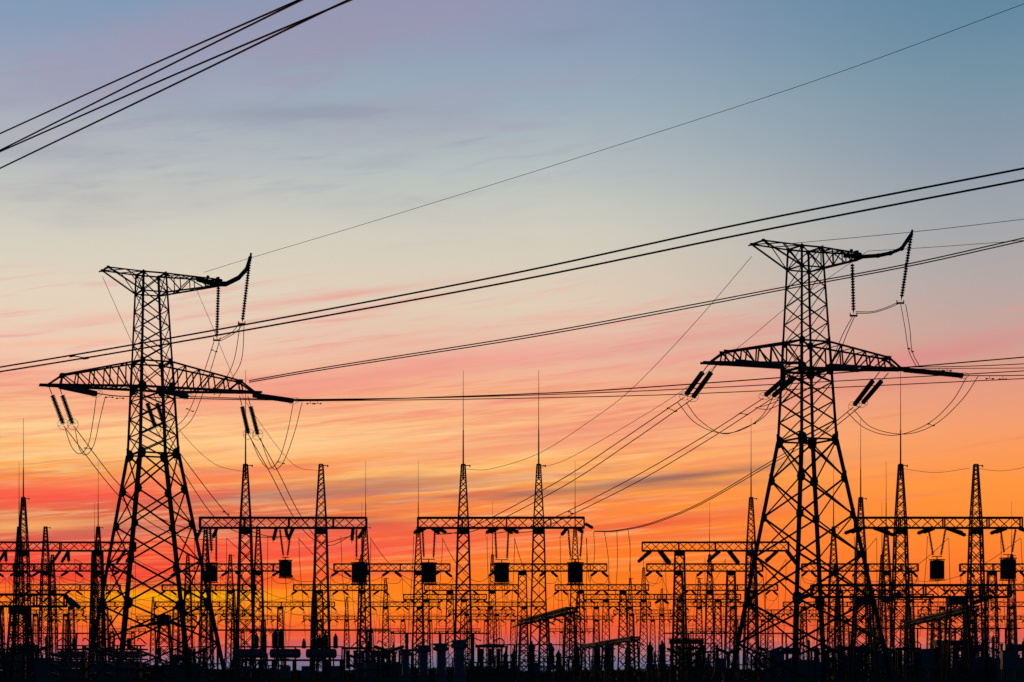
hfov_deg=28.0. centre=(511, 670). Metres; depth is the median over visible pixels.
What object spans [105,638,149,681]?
capacitor rack
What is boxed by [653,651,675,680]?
disconnector
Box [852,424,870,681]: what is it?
lightning mast
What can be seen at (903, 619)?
portal gantry
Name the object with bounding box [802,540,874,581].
strain bus
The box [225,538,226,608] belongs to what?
dropper wire
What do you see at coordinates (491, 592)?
portal gantry
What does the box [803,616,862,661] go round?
portal gantry
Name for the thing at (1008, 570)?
line trap
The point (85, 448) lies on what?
jumper cable
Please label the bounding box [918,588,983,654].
portal gantry
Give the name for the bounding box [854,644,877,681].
bus support
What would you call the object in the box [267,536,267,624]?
dropper wire
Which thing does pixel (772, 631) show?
portal gantry
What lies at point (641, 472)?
twin conductor
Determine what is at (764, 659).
bus support
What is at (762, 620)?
portal gantry
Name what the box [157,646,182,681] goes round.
disconnector
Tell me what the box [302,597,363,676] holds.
portal gantry
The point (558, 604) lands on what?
dropper wire
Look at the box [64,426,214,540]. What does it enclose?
twin conductor
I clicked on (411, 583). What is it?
dropper wire
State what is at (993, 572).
portal gantry
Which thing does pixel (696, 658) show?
bus support
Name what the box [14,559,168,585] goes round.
strain bus
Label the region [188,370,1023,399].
overhead line
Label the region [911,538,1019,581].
strain bus
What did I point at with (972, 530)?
portal gantry
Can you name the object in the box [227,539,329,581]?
strain bus
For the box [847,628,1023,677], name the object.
tubular bus
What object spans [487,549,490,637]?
dropper wire
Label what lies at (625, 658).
voltage transformer
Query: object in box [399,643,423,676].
bus support
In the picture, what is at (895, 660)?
circuit breaker
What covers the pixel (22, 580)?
portal gantry
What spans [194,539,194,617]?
dropper wire
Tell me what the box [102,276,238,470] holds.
earth wire
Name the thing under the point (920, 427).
jumper cable
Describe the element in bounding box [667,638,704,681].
twin stand
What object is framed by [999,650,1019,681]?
control cabinet
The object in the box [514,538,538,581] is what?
strain bus
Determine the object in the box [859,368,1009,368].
overhead line
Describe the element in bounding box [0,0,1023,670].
sky
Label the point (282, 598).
strain bus
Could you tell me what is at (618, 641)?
bus gantry
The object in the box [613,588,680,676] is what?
portal gantry
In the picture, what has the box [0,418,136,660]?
portal gantry
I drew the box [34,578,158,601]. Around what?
strain bus
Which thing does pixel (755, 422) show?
jumper cable
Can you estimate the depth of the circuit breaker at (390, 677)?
234.75 m
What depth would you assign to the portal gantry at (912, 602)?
429.47 m
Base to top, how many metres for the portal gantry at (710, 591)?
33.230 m
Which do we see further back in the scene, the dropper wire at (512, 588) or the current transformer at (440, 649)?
the dropper wire at (512, 588)
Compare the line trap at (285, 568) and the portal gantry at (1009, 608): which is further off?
the portal gantry at (1009, 608)
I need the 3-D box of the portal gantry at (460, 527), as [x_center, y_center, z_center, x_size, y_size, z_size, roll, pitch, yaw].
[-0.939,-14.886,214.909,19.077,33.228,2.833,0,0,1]
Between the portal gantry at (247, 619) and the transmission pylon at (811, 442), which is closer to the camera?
the transmission pylon at (811, 442)
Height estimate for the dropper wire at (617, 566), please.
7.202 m
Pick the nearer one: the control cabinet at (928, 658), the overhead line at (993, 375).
the overhead line at (993, 375)
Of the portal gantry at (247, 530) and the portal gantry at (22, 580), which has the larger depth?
the portal gantry at (22, 580)
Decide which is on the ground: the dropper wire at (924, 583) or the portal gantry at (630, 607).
the portal gantry at (630, 607)
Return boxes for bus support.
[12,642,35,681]
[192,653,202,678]
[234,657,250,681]
[343,641,366,681]
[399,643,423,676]
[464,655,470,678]
[475,638,504,681]
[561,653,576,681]
[678,644,702,681]
[702,646,718,681]
[750,647,766,681]
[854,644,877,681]
[941,633,972,681]
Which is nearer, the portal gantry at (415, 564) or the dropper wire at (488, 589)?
the dropper wire at (488, 589)
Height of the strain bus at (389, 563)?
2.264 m
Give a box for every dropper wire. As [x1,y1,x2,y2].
[135,559,135,635]
[177,596,177,653]
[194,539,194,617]
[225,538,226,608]
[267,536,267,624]
[299,549,304,627]
[341,547,346,636]
[367,543,370,631]
[408,537,413,630]
[436,538,442,627]
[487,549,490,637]
[488,590,488,619]
[510,540,514,634]
[558,588,559,635]
[560,545,562,621]
[586,558,586,604]
[615,544,617,594]
[643,558,643,619]
[665,565,669,629]
[713,578,716,640]
[725,559,730,636]
[920,536,927,628]
[949,558,951,630]
[1000,536,1005,636]
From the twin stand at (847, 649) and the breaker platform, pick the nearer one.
the breaker platform
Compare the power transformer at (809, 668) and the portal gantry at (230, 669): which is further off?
the portal gantry at (230, 669)
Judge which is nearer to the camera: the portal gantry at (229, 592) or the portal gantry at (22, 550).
the portal gantry at (22, 550)
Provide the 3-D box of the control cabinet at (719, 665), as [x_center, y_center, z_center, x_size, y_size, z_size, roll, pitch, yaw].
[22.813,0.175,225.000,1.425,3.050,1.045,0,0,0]
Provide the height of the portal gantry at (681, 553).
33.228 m
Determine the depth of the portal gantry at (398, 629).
779.38 m
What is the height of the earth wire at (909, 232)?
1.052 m
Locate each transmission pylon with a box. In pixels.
[39,253,298,681]
[679,230,968,681]
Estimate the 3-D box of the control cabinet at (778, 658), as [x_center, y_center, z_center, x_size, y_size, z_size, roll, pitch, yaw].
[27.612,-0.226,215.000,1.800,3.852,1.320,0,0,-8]
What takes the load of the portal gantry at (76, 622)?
on the ground
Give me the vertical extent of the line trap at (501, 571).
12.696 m
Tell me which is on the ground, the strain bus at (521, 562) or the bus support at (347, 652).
the bus support at (347, 652)
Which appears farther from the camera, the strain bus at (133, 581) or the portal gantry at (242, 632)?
the portal gantry at (242, 632)
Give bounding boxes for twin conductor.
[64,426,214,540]
[156,429,285,537]
[249,436,356,545]
[435,397,691,534]
[492,398,771,533]
[594,405,861,531]
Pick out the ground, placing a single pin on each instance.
(299, 679)
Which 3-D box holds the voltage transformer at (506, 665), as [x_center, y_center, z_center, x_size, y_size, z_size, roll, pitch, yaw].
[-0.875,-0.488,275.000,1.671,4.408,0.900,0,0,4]
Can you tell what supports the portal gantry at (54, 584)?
on the ground
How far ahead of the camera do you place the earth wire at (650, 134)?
163.97 m
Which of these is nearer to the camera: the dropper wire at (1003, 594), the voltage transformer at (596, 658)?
the dropper wire at (1003, 594)
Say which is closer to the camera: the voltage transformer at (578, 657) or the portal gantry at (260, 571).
the voltage transformer at (578, 657)
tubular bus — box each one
[32,633,132,681]
[212,629,390,681]
[389,633,489,681]
[506,644,636,681]
[662,633,802,679]
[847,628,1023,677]
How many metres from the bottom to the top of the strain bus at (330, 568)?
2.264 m
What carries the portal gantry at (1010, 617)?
on the ground
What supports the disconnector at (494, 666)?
on the ground
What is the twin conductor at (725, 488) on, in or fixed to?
attached to the transmission pylon at (811, 442)
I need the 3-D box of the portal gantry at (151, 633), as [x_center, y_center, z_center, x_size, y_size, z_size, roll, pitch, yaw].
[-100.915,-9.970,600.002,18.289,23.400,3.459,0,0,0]
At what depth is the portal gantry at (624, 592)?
381.38 m
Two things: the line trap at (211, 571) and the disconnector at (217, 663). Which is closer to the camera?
the line trap at (211, 571)
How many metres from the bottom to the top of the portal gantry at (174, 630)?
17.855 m
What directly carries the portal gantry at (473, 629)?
on the ground
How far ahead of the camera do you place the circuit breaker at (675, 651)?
250.87 m
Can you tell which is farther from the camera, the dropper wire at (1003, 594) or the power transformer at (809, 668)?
the power transformer at (809, 668)
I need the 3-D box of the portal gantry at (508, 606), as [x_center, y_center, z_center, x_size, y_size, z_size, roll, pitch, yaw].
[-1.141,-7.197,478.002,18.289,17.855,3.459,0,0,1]
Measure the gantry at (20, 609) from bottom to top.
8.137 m
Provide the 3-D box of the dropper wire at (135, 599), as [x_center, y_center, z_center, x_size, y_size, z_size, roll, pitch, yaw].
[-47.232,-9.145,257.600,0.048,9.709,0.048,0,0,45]
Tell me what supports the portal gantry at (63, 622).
on the ground
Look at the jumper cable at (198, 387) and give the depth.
206.94 m
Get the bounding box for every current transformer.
[399,648,416,681]
[416,643,433,681]
[433,641,450,681]
[451,638,480,681]
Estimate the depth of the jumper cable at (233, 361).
208.97 m
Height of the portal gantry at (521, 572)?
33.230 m
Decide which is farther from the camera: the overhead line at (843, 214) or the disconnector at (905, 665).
the disconnector at (905, 665)
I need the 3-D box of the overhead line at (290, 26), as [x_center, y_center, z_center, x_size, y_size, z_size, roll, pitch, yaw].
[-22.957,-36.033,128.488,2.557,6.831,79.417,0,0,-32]
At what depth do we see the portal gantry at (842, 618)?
381.47 m
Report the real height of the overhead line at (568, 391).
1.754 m
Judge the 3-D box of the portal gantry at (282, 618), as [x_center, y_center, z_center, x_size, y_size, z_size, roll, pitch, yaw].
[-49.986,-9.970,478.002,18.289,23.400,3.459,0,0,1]
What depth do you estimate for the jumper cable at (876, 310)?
196.47 m
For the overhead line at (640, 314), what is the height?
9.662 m
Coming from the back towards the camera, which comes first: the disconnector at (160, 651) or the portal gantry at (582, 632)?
the portal gantry at (582, 632)
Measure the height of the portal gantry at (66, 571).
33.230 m
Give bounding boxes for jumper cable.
[65,397,104,454]
[167,342,218,432]
[214,326,243,395]
[250,403,301,469]
[678,378,787,433]
[756,377,803,409]
[825,316,854,375]
[847,377,977,435]
[856,303,897,313]
[900,304,918,365]
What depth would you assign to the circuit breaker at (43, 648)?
227.66 m
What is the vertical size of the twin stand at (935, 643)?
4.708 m
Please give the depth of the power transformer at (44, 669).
214.52 m
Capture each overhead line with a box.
[0,0,302,149]
[0,0,351,168]
[0,167,1023,371]
[98,357,1023,400]
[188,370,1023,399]
[249,237,1023,382]
[295,378,1023,403]
[785,363,1023,371]
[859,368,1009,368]
[964,375,1023,379]
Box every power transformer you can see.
[10,633,60,681]
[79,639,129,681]
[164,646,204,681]
[361,641,400,681]
[770,637,820,681]
[954,633,999,681]
[993,638,1023,681]
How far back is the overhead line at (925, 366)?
181.48 m
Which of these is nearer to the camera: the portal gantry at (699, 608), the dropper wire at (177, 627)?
the dropper wire at (177, 627)
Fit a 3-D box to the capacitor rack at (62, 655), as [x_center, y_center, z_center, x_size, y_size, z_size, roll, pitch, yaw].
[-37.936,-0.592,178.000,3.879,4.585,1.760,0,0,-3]
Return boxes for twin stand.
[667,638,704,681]
[837,647,866,681]
[931,640,970,681]
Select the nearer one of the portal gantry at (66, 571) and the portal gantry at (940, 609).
the portal gantry at (66, 571)
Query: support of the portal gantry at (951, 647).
on the ground
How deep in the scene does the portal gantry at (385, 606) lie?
477.53 m
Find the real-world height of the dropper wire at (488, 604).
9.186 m
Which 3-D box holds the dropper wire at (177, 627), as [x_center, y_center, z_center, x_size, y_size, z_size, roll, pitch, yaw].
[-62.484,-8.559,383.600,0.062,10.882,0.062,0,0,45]
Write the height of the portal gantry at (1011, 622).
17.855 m
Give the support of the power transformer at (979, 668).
on the ground
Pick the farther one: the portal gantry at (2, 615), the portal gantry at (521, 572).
the portal gantry at (2, 615)
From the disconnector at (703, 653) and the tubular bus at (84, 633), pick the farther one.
the tubular bus at (84, 633)
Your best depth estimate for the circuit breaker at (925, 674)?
242.87 m
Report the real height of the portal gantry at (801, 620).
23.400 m
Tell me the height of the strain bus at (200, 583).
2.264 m
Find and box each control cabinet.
[713,659,726,681]
[766,650,785,681]
[877,652,892,681]
[916,649,936,681]
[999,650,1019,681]
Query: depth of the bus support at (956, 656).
189.83 m
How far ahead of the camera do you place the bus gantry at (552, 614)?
247.21 m
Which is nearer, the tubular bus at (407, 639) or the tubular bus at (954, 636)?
the tubular bus at (407, 639)
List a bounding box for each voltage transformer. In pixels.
[500,653,510,681]
[510,651,518,681]
[523,641,537,681]
[543,643,558,681]
[555,650,561,681]
[569,643,584,681]
[589,643,603,681]
[600,642,615,681]
[621,645,634,681]
[642,642,657,681]
[654,641,669,681]
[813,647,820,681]
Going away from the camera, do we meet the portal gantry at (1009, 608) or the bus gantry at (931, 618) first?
the bus gantry at (931, 618)
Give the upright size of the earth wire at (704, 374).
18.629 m
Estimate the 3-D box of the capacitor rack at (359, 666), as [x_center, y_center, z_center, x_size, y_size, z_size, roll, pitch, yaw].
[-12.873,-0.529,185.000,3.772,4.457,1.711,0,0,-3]
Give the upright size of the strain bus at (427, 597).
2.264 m
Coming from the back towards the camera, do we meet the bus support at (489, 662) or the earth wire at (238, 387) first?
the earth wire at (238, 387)
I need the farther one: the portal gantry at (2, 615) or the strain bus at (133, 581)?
the portal gantry at (2, 615)
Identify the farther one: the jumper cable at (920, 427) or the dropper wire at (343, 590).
the dropper wire at (343, 590)
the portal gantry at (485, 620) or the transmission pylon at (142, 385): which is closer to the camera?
the transmission pylon at (142, 385)
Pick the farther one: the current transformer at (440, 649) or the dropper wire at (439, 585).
the dropper wire at (439, 585)
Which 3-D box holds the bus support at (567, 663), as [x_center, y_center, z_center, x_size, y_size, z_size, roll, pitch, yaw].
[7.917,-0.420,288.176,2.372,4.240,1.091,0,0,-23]
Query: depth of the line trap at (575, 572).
214.59 m
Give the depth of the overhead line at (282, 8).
130.50 m
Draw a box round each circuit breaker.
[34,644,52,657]
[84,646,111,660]
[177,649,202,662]
[373,645,403,681]
[666,648,694,681]
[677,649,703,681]
[715,647,740,681]
[756,646,782,681]
[879,645,908,679]
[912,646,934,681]
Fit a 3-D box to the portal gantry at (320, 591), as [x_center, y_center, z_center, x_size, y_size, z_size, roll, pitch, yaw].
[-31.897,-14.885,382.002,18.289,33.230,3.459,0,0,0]
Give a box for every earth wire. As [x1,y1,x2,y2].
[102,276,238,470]
[197,291,317,470]
[206,4,1022,271]
[470,256,751,469]
[541,252,865,467]
[792,219,1023,243]
[874,240,1023,250]
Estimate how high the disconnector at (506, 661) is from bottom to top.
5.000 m
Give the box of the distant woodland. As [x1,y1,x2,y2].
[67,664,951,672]
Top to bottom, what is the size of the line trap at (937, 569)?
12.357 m
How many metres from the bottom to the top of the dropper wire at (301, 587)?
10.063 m
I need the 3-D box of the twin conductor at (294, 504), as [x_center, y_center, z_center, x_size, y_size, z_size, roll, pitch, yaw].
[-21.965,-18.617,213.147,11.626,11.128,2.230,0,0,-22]
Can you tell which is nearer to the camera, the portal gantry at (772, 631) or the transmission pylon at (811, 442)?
the transmission pylon at (811, 442)
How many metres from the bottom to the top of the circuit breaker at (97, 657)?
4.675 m
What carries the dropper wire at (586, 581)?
hanging from the portal gantry at (460, 527)
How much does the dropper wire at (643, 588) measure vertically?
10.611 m
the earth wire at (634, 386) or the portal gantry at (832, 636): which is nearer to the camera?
the earth wire at (634, 386)
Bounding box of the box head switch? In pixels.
[130,614,195,681]
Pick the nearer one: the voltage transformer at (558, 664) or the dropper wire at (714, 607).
the voltage transformer at (558, 664)
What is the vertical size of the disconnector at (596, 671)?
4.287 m
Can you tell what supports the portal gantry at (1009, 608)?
on the ground
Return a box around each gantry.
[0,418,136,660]
[0,507,55,657]
[0,593,80,681]
[0,602,21,672]
[9,503,133,681]
[26,511,122,660]
[32,610,85,657]
[50,616,113,670]
[52,602,122,670]
[106,628,146,670]
[136,597,197,676]
[153,602,231,677]
[159,554,258,679]
[170,526,293,681]
[185,588,250,676]
[197,370,367,681]
[218,616,280,676]
[229,628,275,674]
[258,578,336,677]
[291,536,389,679]
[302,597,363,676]
[330,465,451,681]
[358,628,403,661]
[363,578,441,677]
[385,616,445,676]
[402,594,487,678]
[413,375,593,681]
[423,502,517,679]
[434,628,479,674]
[447,609,515,676]
[468,602,544,677]
[472,616,529,676]
[488,510,608,681]
[512,607,582,681]
[550,628,592,674]
[552,616,613,676]
[554,584,649,679]
[575,568,651,677]
[580,636,644,681]
[581,567,666,678]
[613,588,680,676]
[635,598,695,676]
[637,469,795,681]
[645,563,763,681]
[657,594,741,678]
[678,578,753,677]
[679,628,724,671]
[686,510,777,679]
[719,616,779,676]
[752,610,818,665]
[783,587,858,676]
[792,584,1011,681]
[801,461,918,681]
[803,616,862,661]
[814,554,907,679]
[818,628,863,674]
[843,371,1023,681]
[849,567,933,678]
[887,598,943,672]
[887,602,960,677]
[901,605,983,681]
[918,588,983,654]
[943,515,1023,655]
[950,629,980,670]
[959,563,1023,657]
[971,616,1023,655]
[991,602,1023,643]
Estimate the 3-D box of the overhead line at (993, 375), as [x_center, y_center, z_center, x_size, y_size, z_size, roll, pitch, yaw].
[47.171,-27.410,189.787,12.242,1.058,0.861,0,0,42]
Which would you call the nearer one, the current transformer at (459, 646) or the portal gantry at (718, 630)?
the current transformer at (459, 646)
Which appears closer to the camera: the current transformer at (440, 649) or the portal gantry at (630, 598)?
the current transformer at (440, 649)
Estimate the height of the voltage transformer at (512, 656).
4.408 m
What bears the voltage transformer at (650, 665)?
on the ground
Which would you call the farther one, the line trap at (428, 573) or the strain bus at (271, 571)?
the strain bus at (271, 571)
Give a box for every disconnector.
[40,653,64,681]
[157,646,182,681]
[189,645,222,681]
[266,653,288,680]
[370,648,400,681]
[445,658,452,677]
[473,642,511,681]
[492,655,513,679]
[511,649,543,681]
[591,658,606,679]
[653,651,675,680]
[685,641,721,681]
[729,648,760,681]
[810,648,837,681]
[889,650,913,681]
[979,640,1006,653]
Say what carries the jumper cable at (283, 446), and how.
hanging from the transmission pylon at (142, 385)
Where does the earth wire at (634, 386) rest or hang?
attached to the transmission pylon at (811, 442)
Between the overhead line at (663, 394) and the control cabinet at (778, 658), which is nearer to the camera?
the overhead line at (663, 394)
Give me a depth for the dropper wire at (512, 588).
216.59 m
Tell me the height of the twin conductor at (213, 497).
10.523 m
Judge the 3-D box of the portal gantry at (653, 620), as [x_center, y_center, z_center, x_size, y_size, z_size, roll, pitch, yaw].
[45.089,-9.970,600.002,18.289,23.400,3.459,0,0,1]
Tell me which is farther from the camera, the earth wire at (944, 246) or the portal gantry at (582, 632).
the portal gantry at (582, 632)
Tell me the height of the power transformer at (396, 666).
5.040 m
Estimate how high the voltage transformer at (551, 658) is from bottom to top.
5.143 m
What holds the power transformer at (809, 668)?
on the ground
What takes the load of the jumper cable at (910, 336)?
hanging from the transmission pylon at (811, 442)
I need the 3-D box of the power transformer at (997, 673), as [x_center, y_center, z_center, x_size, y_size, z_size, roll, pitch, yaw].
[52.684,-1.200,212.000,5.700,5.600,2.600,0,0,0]
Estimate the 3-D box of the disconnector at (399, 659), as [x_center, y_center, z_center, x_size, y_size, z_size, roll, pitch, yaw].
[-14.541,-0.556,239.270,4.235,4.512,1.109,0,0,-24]
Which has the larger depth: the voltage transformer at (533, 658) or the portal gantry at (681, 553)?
the portal gantry at (681, 553)
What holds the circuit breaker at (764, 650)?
on the ground
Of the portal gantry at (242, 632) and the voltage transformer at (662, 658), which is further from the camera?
the portal gantry at (242, 632)
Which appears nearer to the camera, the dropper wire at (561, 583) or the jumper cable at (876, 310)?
the jumper cable at (876, 310)
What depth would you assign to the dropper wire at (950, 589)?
216.59 m
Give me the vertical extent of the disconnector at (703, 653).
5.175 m
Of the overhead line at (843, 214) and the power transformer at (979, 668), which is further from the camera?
the power transformer at (979, 668)
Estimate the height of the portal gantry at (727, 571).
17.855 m
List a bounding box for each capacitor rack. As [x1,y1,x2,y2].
[51,638,95,681]
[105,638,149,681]
[348,640,389,681]
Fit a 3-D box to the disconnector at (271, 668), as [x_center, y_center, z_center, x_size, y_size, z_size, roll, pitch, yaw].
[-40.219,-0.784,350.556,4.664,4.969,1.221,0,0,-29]
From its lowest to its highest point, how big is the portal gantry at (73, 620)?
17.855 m
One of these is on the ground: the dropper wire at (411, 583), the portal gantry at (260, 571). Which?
the portal gantry at (260, 571)
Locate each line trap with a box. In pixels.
[205,528,217,649]
[278,529,292,644]
[351,529,367,642]
[420,531,436,644]
[494,531,509,644]
[567,528,583,642]
[928,529,946,639]
[999,529,1016,641]
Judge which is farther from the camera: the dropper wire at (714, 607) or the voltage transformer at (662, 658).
the dropper wire at (714, 607)
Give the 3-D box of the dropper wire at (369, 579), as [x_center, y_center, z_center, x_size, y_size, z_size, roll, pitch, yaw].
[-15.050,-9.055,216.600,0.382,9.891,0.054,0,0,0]
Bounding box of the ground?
[0,671,958,681]
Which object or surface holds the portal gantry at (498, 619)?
on the ground
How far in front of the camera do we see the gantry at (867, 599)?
169.41 m
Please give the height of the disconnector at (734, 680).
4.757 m
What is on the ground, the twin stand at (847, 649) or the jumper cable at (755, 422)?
the twin stand at (847, 649)
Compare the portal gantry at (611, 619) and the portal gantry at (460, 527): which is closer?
the portal gantry at (460, 527)
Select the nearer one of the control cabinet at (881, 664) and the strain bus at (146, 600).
the control cabinet at (881, 664)
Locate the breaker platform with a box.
[230,629,343,681]
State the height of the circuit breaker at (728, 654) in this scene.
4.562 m
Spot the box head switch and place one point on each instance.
(163, 620)
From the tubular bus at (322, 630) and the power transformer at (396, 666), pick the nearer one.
the power transformer at (396, 666)
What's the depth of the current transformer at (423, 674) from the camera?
167.68 m
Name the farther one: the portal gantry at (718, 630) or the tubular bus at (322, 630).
the portal gantry at (718, 630)
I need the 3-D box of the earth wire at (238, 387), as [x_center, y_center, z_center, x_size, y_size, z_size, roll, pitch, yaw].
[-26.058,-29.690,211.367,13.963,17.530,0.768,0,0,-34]
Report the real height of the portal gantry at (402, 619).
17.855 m
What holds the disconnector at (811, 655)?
on the ground
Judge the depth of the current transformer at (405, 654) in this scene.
179.68 m
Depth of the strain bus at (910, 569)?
243.85 m
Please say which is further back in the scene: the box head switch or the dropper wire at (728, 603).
the dropper wire at (728, 603)
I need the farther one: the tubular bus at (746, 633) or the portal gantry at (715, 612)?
the portal gantry at (715, 612)
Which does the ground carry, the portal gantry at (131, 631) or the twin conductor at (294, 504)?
the portal gantry at (131, 631)
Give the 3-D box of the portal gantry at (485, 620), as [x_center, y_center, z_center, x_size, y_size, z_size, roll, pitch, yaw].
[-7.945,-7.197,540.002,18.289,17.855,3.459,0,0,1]
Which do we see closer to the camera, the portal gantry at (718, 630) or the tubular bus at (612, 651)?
the tubular bus at (612, 651)
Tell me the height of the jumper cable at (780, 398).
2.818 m
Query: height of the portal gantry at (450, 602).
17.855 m
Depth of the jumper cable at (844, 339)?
194.94 m
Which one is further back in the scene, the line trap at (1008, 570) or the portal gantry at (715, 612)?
the portal gantry at (715, 612)
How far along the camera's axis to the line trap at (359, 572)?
214.54 m
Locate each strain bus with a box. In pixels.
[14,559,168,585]
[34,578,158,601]
[74,559,219,585]
[84,578,199,601]
[137,560,270,585]
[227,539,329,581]
[243,578,331,601]
[298,538,380,581]
[370,538,420,581]
[402,578,461,601]
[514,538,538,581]
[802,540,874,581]
[853,538,947,581]
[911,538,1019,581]
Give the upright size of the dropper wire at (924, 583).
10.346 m

